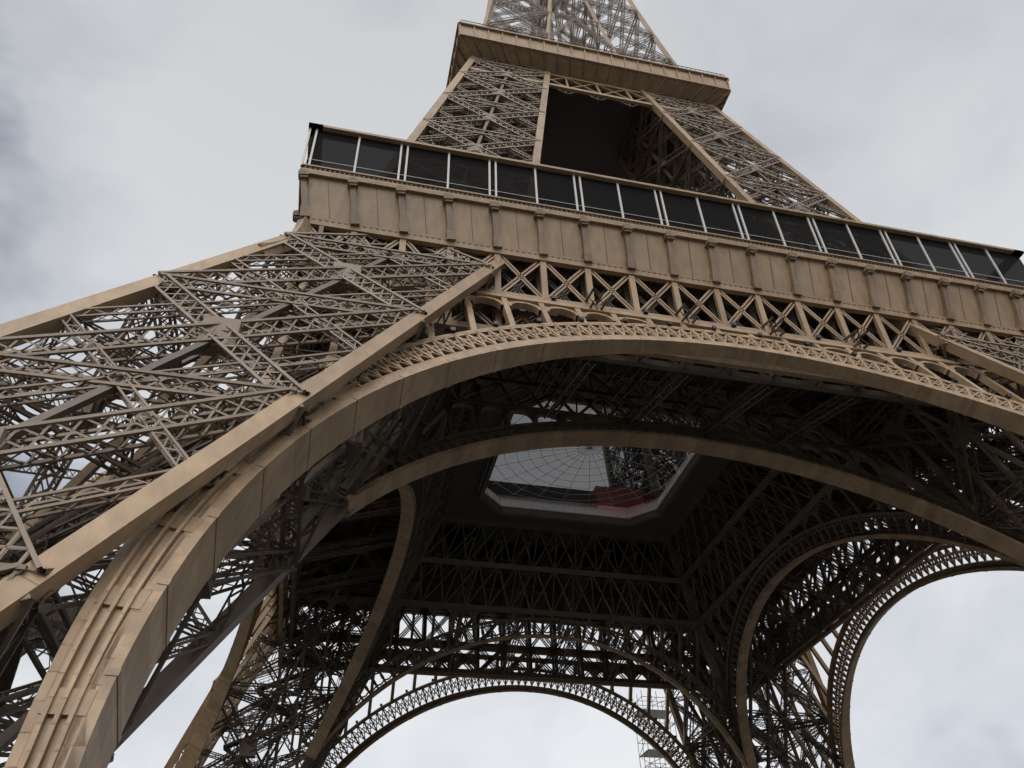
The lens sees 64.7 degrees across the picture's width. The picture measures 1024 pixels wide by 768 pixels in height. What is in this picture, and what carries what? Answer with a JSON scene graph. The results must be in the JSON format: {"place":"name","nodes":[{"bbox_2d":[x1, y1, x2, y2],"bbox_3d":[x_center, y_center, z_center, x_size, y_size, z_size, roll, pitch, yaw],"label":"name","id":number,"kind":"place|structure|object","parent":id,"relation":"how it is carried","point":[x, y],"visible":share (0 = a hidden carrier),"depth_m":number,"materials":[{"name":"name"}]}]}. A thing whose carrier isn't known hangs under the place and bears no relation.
{"place":"outdoors","nodes":[
{"label":"outdoors","id":0,"kind":"place"},
{"bbox_2d":[0,0,1023,767],"label":"sky","id":1,"kind":"structure","parent":0,"point":[139,139],"materials":[{"name":"grey"}]},
{"bbox_2d":[305,78,1005,604],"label":"eiffel tower floor","id":2,"kind":"structure","parent":0,"point":[581,132],"depth_m":111.04,"materials":[{"name":"metal"}]},
{"label":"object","id":3,"kind":"structure","parent":0,"visible":0},
{"bbox_2d":[0,19,1023,767],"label":"tower framework","id":4,"kind":"object","parent":3,"relation":"on","point":[432,427],"depth_m":90.63,"materials":[{"name":"brown metal"}]},
{"bbox_2d":[487,401,702,507],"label":"eiffel net","id":5,"kind":"object","parent":4,"relation":"on","point":[576,487],"visible":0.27,"depth_m":103.92,"materials":[{"name":"black"}]},
{"bbox_2d":[0,0,1023,767],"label":"lattice trusses","id":6,"kind":"object","parent":3,"relation":"on","point":[222,334],"visible":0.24,"depth_m":47.81,"materials":[{"name":"metal"}]},
{"bbox_2d":[7,281,1011,755],"bbox_3d":[10.259,28.367,82.432,98.371,29.939,98.371,7,-41,-11],"label":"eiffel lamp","id":7,"kind":"object","parent":6,"relation":"attached to","point":[669,323],"visible":0.34,"depth_m":63.28,"materials":[{"name":"brown metal"}]},
{"bbox_2d":[0,0,1023,767],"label":"tower","id":8,"kind":"structure","parent":6,"relation":"attached to","point":[158,572],"depth_m":66.45,"materials":[{"name":"brown metal"}]},
{"bbox_2d":[0,88,1023,767],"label":"eiffel lacework","id":9,"kind":"object","parent":6,"relation":"attached to","point":[300,586],"visible":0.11,"depth_m":81.75,"materials":[{"name":"brown metal"}]},
{"bbox_2d":[293,169,1023,623],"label":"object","id":10,"kind":"object","parent":6,"relation":"attached to","point":[943,283],"visible":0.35,"depth_m":70.00,"materials":[{"name":"brown metal"}]},
{"bbox_2d":[306,130,1023,285],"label":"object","id":11,"kind":"object","parent":6,"relation":"attached to","point":[379,156],"visible":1,"depth_m":73.50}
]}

